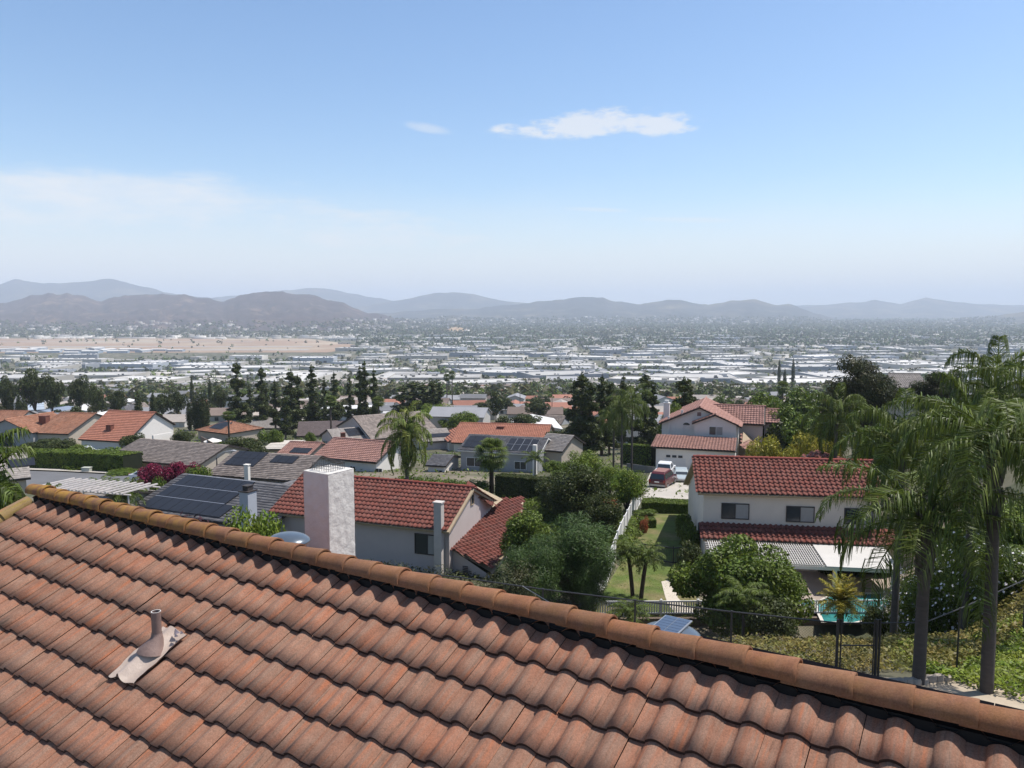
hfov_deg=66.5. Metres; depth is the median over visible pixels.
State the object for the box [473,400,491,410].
dark broadleaf tree
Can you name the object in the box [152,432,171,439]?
white wall
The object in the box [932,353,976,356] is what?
warehouse
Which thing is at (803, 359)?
warehouse
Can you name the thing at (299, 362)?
warehouse
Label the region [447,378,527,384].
warehouse
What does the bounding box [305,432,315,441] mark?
broadleaf tree
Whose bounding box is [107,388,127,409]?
dark broadleaf tree
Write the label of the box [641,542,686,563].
iron fence
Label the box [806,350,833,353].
warehouse
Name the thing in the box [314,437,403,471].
pink roof house
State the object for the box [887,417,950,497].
broadleaf tree
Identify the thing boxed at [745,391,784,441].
broadleaf tree
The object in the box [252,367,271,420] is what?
pine tree
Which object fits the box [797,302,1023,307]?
hills
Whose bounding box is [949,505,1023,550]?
bright tree
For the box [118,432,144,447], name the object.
dark broadleaf tree
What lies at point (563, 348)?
warehouse
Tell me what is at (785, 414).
broadleaf tree
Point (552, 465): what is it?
broadleaf tree
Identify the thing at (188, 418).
cypress
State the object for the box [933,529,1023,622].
oleander
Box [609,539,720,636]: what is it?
grass
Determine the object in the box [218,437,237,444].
dark broadleaf tree
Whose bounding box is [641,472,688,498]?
driveway
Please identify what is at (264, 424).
grey ranch house
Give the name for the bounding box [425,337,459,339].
warehouse
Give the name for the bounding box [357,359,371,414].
pine tree
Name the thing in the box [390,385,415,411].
pine tree
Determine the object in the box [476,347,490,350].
warehouse
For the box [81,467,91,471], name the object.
utility box
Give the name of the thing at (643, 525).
red flowering shrub
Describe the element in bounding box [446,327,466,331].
hills
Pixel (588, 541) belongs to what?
feathery shrub
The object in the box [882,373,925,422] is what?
hilltop house
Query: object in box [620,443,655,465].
hedge
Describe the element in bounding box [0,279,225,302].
hills
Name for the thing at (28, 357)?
warehouse
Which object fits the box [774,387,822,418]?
broadleaf tree
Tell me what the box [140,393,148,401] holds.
valley tree
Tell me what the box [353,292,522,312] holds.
hills
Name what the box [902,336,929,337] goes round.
warehouse
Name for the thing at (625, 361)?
warehouse
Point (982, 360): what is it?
queen palm
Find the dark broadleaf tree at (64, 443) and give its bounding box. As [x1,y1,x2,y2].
[43,438,76,448]
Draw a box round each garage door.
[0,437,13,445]
[665,455,685,466]
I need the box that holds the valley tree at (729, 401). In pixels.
[725,397,734,403]
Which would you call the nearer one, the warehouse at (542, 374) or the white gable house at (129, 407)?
the white gable house at (129, 407)
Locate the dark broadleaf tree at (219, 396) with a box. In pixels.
[210,386,228,407]
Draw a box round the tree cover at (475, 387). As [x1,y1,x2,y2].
[4,318,1023,400]
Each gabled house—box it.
[540,415,569,424]
[651,396,780,469]
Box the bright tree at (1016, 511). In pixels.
[966,497,1023,540]
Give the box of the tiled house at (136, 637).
[0,459,1023,767]
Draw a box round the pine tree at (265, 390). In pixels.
[261,387,272,412]
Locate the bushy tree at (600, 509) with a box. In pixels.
[583,491,622,534]
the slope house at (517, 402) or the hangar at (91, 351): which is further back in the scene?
the hangar at (91, 351)
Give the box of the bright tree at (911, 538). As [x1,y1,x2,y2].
[903,525,943,554]
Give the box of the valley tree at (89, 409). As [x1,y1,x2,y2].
[86,406,98,412]
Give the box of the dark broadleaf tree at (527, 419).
[508,413,542,423]
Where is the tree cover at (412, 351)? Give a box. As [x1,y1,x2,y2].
[0,318,1023,380]
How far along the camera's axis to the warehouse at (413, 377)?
834.45 m
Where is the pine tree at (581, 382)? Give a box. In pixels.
[565,372,598,452]
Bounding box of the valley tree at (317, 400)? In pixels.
[313,393,323,407]
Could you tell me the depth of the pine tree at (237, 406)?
200.36 m
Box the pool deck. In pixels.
[796,562,914,610]
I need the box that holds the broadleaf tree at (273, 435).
[266,429,283,443]
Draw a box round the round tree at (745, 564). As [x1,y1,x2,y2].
[668,533,816,643]
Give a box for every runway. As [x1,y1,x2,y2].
[0,346,312,346]
[228,349,310,349]
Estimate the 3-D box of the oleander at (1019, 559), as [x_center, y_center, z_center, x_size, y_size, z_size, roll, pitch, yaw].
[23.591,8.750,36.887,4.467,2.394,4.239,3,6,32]
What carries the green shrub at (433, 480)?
on the ground at (892, 673)
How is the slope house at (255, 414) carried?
on the ground at (892, 673)
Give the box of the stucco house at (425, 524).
[268,473,524,577]
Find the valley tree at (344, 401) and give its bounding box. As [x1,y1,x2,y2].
[340,398,348,404]
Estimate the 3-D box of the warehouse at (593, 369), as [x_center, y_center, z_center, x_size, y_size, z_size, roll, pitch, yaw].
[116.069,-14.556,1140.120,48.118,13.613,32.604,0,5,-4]
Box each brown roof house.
[120,438,250,470]
[209,451,344,483]
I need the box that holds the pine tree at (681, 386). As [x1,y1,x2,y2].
[671,376,696,406]
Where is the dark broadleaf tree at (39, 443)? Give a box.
[24,438,59,447]
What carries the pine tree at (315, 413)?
on the ground at (892, 673)
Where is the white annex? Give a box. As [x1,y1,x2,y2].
[425,454,460,471]
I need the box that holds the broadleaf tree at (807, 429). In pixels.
[803,413,848,453]
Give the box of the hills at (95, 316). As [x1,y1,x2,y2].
[0,312,147,329]
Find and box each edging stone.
[897,677,906,682]
[904,677,913,683]
[913,677,921,685]
[926,674,936,682]
[935,673,943,681]
[944,674,951,681]
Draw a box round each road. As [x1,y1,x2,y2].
[26,471,149,489]
[114,359,1009,359]
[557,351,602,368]
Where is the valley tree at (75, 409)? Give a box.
[69,406,83,411]
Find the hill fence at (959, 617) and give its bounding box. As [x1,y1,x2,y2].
[882,580,1023,669]
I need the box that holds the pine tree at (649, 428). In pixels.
[627,373,659,444]
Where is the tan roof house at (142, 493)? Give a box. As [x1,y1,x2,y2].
[75,485,154,504]
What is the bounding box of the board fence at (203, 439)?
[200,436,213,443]
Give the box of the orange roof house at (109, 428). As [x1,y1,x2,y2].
[78,410,174,448]
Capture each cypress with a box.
[1,386,8,409]
[5,384,13,409]
[14,394,23,409]
[20,397,27,409]
[134,390,142,410]
[149,392,157,412]
[185,399,191,429]
[189,376,194,401]
[190,395,198,429]
[194,393,200,428]
[198,391,206,427]
[204,394,210,426]
[208,377,211,404]
[777,360,780,383]
[783,369,786,381]
[791,358,794,382]
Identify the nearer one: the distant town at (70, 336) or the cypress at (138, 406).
the cypress at (138, 406)
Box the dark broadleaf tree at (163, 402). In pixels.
[149,391,175,413]
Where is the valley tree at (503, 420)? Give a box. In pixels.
[494,416,510,422]
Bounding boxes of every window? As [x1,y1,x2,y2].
[414,533,433,555]
[466,457,480,466]
[470,493,473,505]
[514,461,526,469]
[709,426,722,435]
[721,503,749,519]
[784,547,811,563]
[786,506,814,522]
[844,508,873,524]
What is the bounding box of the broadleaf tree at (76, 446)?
[69,444,94,449]
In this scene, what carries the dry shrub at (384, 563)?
on the ground at (892, 673)
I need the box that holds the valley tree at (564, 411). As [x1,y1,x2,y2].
[563,407,568,414]
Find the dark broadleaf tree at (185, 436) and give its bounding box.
[170,430,195,441]
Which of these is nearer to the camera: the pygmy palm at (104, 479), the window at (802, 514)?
the window at (802, 514)
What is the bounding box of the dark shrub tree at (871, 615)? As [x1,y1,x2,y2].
[860,605,887,636]
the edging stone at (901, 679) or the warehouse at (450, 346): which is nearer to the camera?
the edging stone at (901, 679)
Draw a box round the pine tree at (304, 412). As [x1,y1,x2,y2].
[288,375,307,428]
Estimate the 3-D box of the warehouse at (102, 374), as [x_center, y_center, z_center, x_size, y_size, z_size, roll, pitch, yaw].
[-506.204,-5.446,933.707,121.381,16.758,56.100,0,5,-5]
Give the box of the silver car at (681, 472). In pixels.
[672,467,687,480]
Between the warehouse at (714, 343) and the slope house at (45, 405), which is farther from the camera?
the warehouse at (714, 343)
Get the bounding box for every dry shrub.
[363,559,423,571]
[424,564,454,578]
[480,559,538,596]
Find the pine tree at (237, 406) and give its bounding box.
[225,361,251,423]
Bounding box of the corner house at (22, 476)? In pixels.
[0,452,34,503]
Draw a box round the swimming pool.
[817,592,890,622]
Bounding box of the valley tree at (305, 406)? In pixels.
[302,403,308,418]
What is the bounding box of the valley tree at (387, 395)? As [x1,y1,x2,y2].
[382,390,391,398]
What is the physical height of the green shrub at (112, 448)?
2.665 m
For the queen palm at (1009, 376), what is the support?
on the ground at (892, 673)
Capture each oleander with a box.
[878,577,931,636]
[898,559,960,636]
[907,542,998,632]
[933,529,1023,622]
[960,543,1023,590]
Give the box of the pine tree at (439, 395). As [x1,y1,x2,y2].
[434,382,443,404]
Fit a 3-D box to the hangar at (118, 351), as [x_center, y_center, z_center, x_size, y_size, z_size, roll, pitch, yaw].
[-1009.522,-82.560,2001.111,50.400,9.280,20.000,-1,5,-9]
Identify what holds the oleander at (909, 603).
on the ground at (892, 673)
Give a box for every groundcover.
[78,428,326,469]
[354,447,847,527]
[381,556,594,611]
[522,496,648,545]
[706,636,785,653]
[710,630,970,672]
[844,582,1023,667]
[895,610,1023,700]
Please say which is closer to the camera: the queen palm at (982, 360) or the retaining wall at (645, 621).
the queen palm at (982, 360)
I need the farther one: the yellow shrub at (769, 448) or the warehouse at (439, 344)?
the warehouse at (439, 344)
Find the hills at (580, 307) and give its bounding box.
[378,297,844,324]
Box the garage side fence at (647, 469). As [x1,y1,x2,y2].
[627,463,654,472]
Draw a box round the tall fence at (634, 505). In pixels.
[597,497,640,590]
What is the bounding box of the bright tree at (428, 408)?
[416,403,450,419]
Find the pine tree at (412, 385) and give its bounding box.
[404,381,424,407]
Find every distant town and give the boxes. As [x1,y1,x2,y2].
[0,316,1008,336]
[0,316,1015,337]
[0,334,421,338]
[12,375,1004,389]
[13,345,1023,383]
[30,326,1023,347]
[121,326,1023,348]
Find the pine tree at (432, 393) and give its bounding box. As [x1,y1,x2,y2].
[421,379,441,420]
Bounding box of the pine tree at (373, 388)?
[367,368,380,414]
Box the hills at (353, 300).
[214,288,390,306]
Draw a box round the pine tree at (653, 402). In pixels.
[646,378,659,442]
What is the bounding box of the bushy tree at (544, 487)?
[534,476,560,513]
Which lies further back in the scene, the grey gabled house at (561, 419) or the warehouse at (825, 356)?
the warehouse at (825, 356)
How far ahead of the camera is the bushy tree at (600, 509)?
62.64 m
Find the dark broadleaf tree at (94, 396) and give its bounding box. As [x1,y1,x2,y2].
[85,383,103,412]
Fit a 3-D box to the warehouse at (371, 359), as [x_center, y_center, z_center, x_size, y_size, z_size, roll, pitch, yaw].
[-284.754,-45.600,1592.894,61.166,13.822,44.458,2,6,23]
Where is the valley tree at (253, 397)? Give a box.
[250,396,259,406]
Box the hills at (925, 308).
[801,297,1023,318]
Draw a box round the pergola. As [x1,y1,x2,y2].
[43,478,159,504]
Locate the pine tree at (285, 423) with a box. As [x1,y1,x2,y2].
[277,395,294,438]
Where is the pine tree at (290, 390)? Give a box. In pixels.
[279,370,302,430]
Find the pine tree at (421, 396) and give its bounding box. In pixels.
[412,383,430,410]
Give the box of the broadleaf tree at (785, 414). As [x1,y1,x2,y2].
[763,404,802,443]
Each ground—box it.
[0,319,1023,691]
[884,677,1023,709]
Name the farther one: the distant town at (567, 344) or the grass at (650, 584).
the distant town at (567, 344)
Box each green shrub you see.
[4,491,24,506]
[62,464,82,471]
[97,447,120,450]
[104,467,139,475]
[149,475,166,489]
[184,464,212,475]
[222,505,285,536]
[394,474,427,480]
[421,476,444,482]
[442,479,467,484]
[465,479,490,491]
[550,469,574,477]
[608,533,630,554]
[618,517,639,527]
[633,508,657,515]
[675,512,692,537]
[676,539,701,570]
[679,520,699,546]
[765,421,787,456]
[817,570,842,576]
[850,571,868,576]
[869,572,890,576]
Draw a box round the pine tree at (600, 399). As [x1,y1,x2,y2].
[594,374,615,455]
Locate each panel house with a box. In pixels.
[412,428,450,449]
[458,433,585,474]
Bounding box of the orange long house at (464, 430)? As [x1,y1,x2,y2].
[451,422,554,451]
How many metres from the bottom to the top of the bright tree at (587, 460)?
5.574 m
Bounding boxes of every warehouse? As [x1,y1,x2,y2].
[0,357,19,362]
[0,373,74,381]
[2,355,47,359]
[15,360,81,365]
[16,364,81,370]
[28,362,100,369]
[38,368,76,372]
[38,371,149,377]
[39,358,113,361]
[54,377,128,383]
[58,353,98,357]
[100,362,168,368]
[112,375,190,380]
[127,367,161,370]
[134,360,188,363]
[171,362,233,366]
[175,365,291,371]
[182,373,214,375]
[182,380,213,382]
[190,356,206,359]
[190,369,246,372]
[210,361,248,364]
[229,355,267,358]
[233,370,329,378]
[254,371,341,382]
[264,369,287,370]
[274,361,314,364]
[293,356,336,362]
[299,365,374,371]
[328,337,363,340]
[331,361,357,363]
[333,354,350,356]
[335,347,385,350]
[354,358,390,361]
[354,363,392,367]
[357,367,413,373]
[362,353,388,355]
[363,356,378,357]
[368,371,426,381]
[387,373,481,380]
[389,341,427,343]
[390,350,407,353]
[396,354,448,359]
[409,359,428,362]
[423,343,442,345]
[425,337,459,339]
[428,346,466,351]
[436,345,463,346]
[438,363,499,368]
[445,361,479,362]
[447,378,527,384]
[449,351,494,356]
[452,366,521,373]
[456,358,521,362]
[462,341,489,343]
[470,368,548,376]
[471,337,503,340]
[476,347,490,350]
[477,355,527,359]
[478,344,499,348]
[490,350,536,353]
[497,361,542,365]
[505,342,537,345]
[517,370,608,378]
[520,348,537,350]
[524,352,565,356]
[532,363,594,368]
[537,339,576,341]
[546,376,578,381]
[547,355,615,359]
[551,347,576,350]
[561,361,594,364]
[571,366,592,369]
[574,369,607,370]
[583,345,599,348]
[590,349,620,353]
[591,353,612,355]
[598,347,626,351]
[598,370,646,376]
[606,358,666,362]
[607,363,675,368]
[608,375,699,384]
[616,361,634,362]
[621,352,664,355]
[630,350,681,353]
[641,369,670,372]
[643,347,694,350]
[643,373,739,383]
[647,344,681,347]
[651,355,676,358]
[662,360,728,365]
[662,370,739,372]
[668,365,744,370]
[674,337,701,339]
[688,350,724,353]
[690,352,732,356]
[693,343,737,344]
[695,341,728,342]
[696,345,739,348]
[699,371,767,377]
[701,354,762,358]
[704,347,753,350]
[706,357,749,361]
[713,361,762,366]
[715,337,740,339]
[715,367,796,374]
[730,378,851,384]
[741,340,789,341]
[742,336,763,338]
[755,345,785,348]
[755,375,822,377]
[774,347,800,350]
[780,360,859,364]
[780,364,843,371]
[785,358,822,360]
[793,354,846,358]
[795,371,847,377]
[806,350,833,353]
[819,344,856,348]
[828,347,849,350]
[834,350,898,353]
[853,352,905,356]
[862,358,903,360]
[870,360,935,365]
[871,355,898,358]
[874,370,947,374]
[878,346,921,351]
[882,361,955,368]
[900,345,954,348]
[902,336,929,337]
[918,367,1009,373]
[920,350,950,353]
[922,355,951,358]
[926,364,1001,367]
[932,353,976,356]
[936,358,1004,361]
[950,361,989,364]
[951,339,997,341]
[969,350,992,353]
[978,347,1022,350]
[1000,345,1023,347]
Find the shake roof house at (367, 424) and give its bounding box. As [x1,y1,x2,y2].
[336,411,435,443]
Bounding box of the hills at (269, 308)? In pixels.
[0,291,421,331]
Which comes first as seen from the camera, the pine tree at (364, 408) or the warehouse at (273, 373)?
the pine tree at (364, 408)
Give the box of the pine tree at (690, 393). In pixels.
[687,383,694,396]
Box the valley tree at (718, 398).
[713,394,726,401]
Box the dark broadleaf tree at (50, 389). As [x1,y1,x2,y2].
[36,372,64,411]
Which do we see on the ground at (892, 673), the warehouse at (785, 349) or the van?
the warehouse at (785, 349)
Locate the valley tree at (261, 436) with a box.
[255,430,268,444]
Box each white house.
[0,410,36,420]
[683,450,914,594]
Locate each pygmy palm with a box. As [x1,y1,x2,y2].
[89,475,119,486]
[107,477,147,505]
[606,596,653,622]
[611,537,649,596]
[629,540,666,598]
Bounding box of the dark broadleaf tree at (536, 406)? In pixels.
[524,398,550,415]
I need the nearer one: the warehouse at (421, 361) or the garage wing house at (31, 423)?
the garage wing house at (31, 423)
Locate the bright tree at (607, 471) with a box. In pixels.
[598,464,621,493]
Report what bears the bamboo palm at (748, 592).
on the ground at (892, 673)
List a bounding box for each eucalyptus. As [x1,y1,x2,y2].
[819,374,854,454]
[825,354,902,443]
[909,370,967,426]
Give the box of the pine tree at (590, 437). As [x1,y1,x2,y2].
[577,382,606,455]
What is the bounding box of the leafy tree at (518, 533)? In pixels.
[499,510,552,571]
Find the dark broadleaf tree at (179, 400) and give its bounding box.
[169,388,187,413]
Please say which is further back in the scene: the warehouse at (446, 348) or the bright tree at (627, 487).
the warehouse at (446, 348)
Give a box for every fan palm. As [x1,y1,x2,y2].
[220,411,235,439]
[322,395,336,428]
[372,396,385,413]
[443,374,449,397]
[448,370,455,401]
[473,437,508,492]
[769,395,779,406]
[776,381,789,399]
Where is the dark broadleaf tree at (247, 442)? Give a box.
[227,436,265,447]
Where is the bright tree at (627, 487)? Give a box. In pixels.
[609,466,649,508]
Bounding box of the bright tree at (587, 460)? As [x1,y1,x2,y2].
[560,449,605,473]
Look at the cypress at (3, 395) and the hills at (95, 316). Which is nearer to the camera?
the cypress at (3, 395)
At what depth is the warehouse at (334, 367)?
1230.19 m
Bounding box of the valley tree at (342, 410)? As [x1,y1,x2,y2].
[336,401,345,418]
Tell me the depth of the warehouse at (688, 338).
2847.01 m
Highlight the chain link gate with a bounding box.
[835,619,881,675]
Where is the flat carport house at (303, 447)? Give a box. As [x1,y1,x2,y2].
[277,441,325,454]
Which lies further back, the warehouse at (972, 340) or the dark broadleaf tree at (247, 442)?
the warehouse at (972, 340)
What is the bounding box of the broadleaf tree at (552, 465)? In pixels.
[542,460,567,472]
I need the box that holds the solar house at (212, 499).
[132,473,298,535]
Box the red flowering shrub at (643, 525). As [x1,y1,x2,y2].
[639,516,648,532]
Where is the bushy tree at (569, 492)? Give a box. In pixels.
[545,463,610,518]
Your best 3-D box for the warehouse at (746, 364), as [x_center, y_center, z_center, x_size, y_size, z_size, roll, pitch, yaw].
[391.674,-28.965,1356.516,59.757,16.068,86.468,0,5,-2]
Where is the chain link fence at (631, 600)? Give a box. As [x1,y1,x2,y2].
[413,571,839,664]
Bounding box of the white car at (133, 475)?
[128,471,161,481]
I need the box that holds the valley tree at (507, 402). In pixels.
[502,397,515,409]
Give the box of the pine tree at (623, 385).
[615,373,629,443]
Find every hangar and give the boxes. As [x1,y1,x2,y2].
[0,347,21,351]
[5,351,26,353]
[14,349,40,351]
[26,347,47,349]
[39,350,62,352]
[64,349,89,351]
[80,350,102,352]
[86,347,104,349]
[97,348,116,351]
[107,350,129,352]
[118,348,141,350]
[135,349,152,352]
[152,348,166,350]
[166,349,184,351]
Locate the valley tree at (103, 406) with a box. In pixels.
[98,399,107,411]
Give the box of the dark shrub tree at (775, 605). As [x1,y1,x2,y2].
[743,595,799,639]
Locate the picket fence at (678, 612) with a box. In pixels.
[595,597,884,616]
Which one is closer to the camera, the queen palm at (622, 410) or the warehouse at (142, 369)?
the queen palm at (622, 410)
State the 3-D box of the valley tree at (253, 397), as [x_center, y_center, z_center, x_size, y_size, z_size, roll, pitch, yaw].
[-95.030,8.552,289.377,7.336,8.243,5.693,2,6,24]
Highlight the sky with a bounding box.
[0,0,1023,305]
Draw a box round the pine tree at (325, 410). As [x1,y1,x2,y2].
[321,376,328,420]
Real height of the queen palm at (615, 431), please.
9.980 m
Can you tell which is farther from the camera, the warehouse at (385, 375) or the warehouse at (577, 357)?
the warehouse at (577, 357)
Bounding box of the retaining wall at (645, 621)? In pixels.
[621,616,885,625]
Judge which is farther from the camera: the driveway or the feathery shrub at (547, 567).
the driveway
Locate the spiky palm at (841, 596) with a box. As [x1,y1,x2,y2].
[811,570,868,633]
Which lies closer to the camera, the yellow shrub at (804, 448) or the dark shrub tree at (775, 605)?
the dark shrub tree at (775, 605)
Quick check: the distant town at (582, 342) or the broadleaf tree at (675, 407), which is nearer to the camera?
the broadleaf tree at (675, 407)
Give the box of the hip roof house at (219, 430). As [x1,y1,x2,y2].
[195,420,263,441]
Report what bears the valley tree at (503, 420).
on the ground at (892, 673)
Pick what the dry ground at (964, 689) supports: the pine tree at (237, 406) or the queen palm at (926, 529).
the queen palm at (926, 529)
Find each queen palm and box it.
[375,400,432,479]
[596,407,634,470]
[603,391,643,470]
[611,383,651,473]
[800,382,868,458]
[815,460,1023,685]
[828,387,960,634]
[880,392,1023,693]
[914,372,1023,631]
[939,334,1023,547]
[959,361,1023,626]
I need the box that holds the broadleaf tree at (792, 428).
[781,414,816,448]
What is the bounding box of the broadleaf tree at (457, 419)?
[446,411,478,427]
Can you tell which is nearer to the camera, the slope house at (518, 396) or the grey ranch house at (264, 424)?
the grey ranch house at (264, 424)
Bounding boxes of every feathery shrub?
[495,544,566,602]
[521,510,620,605]
[567,547,614,611]
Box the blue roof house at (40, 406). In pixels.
[28,402,44,410]
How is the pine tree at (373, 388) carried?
on the ground at (892, 673)
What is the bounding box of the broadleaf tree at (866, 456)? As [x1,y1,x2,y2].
[853,419,897,481]
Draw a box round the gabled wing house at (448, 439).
[444,426,457,450]
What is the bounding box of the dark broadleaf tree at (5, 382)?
[0,375,15,403]
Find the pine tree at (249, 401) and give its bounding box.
[245,383,254,422]
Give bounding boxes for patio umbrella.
[204,438,221,442]
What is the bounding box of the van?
[648,468,676,487]
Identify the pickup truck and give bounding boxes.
[656,461,675,470]
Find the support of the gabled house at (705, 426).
on the ground at (892, 673)
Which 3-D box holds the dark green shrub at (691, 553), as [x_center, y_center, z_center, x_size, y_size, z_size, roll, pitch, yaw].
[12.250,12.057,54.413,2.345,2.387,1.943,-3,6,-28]
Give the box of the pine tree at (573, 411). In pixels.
[562,378,579,434]
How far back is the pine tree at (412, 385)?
234.85 m
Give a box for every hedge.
[0,447,143,470]
[494,473,557,500]
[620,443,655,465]
[638,516,656,527]
[641,497,687,513]
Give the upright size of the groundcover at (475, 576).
4.452 m
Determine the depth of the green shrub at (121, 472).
98.78 m
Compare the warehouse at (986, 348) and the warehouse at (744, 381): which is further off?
the warehouse at (986, 348)
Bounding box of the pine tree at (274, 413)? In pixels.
[268,380,281,428]
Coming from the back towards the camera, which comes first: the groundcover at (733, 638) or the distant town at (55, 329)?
the distant town at (55, 329)
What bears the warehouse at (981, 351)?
on the ground at (892, 673)
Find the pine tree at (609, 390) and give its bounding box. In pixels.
[604,381,620,454]
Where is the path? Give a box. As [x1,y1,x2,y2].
[661,580,692,611]
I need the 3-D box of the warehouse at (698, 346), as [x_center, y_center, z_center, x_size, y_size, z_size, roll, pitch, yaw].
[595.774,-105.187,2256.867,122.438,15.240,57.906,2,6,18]
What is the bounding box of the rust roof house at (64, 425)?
[36,412,102,444]
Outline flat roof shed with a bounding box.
[263,440,303,452]
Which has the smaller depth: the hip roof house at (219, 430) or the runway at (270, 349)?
the hip roof house at (219, 430)
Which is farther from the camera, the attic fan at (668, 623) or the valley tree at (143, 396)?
the valley tree at (143, 396)
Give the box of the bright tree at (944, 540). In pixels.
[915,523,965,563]
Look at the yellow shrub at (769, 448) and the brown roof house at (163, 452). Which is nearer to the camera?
the yellow shrub at (769, 448)
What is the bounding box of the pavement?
[30,468,108,472]
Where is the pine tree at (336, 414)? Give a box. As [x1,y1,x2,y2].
[326,370,341,420]
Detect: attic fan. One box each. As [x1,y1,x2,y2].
[271,531,309,544]
[648,615,699,635]
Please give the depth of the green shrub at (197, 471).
86.99 m
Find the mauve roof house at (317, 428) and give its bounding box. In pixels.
[297,420,344,438]
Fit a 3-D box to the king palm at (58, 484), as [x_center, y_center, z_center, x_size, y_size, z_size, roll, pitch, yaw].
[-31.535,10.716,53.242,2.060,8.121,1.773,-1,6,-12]
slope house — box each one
[14,396,48,408]
[81,403,100,412]
[112,388,134,392]
[127,398,136,403]
[141,407,186,413]
[147,393,172,401]
[162,414,192,426]
[170,391,197,397]
[209,407,254,420]
[224,394,258,407]
[253,408,302,419]
[327,405,371,408]
[337,397,371,402]
[368,402,395,404]
[379,403,396,412]
[383,399,406,404]
[416,398,450,404]
[427,406,491,430]
[433,405,477,406]
[442,394,459,402]
[452,400,486,404]
[460,394,486,400]
[490,413,498,419]
[499,404,524,413]
[507,405,562,419]
[508,393,525,401]
[511,400,529,403]
[511,414,562,430]
[543,398,572,401]
[545,402,571,408]
[552,394,571,397]
[569,407,599,416]
[626,414,662,442]
[649,406,663,411]
[654,395,673,402]
[693,395,718,398]
[731,398,748,402]
[764,392,787,395]
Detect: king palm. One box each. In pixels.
[0,427,36,509]
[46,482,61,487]
[521,449,549,475]
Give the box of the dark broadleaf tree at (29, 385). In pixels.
[14,368,43,410]
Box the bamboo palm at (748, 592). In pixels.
[712,575,773,642]
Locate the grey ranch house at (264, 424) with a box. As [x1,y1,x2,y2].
[250,418,283,429]
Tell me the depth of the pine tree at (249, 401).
241.11 m
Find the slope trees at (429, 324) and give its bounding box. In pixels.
[0,315,1015,337]
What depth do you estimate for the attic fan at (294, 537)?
10.45 m
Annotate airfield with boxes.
[0,338,351,352]
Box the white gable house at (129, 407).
[121,404,135,410]
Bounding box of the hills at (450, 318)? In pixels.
[414,315,530,326]
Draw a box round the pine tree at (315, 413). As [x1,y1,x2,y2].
[304,362,322,420]
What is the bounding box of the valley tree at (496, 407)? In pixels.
[488,391,504,421]
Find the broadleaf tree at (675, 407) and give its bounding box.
[658,402,681,433]
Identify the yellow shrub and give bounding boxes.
[744,440,760,455]
[750,434,784,456]
[782,431,818,457]
[783,446,798,456]
[801,437,841,457]
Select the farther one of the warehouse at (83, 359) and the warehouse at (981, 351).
the warehouse at (981, 351)
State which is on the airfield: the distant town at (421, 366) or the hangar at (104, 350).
the hangar at (104, 350)
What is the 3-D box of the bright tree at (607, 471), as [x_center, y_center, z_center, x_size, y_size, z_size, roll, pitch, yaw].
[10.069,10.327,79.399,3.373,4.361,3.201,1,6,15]
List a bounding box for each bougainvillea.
[137,462,165,484]
[159,461,201,482]
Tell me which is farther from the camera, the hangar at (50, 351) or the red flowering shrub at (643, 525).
the hangar at (50, 351)
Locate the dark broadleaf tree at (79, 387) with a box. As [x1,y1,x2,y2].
[67,374,89,408]
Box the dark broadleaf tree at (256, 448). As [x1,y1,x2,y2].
[244,442,269,452]
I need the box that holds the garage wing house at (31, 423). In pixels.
[0,411,56,445]
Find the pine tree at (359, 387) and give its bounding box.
[352,365,363,415]
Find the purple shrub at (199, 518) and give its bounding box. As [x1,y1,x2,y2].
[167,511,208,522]
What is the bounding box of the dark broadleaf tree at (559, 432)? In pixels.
[545,428,565,434]
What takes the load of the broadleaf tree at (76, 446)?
on the ground at (892, 673)
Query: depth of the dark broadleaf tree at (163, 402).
237.23 m
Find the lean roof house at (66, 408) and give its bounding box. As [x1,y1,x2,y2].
[36,406,73,412]
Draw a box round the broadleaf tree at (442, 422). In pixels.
[438,418,451,427]
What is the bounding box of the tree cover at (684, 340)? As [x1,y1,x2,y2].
[0,317,1023,347]
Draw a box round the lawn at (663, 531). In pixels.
[594,514,695,612]
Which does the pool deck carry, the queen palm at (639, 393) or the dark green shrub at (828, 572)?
the dark green shrub at (828, 572)
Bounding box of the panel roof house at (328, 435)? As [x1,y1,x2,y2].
[320,427,367,442]
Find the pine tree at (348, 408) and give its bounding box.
[344,375,354,418]
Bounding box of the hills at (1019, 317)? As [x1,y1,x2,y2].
[951,312,1023,324]
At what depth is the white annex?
105.49 m
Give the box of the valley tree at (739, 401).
[735,399,744,404]
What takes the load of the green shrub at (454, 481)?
on the ground at (892, 673)

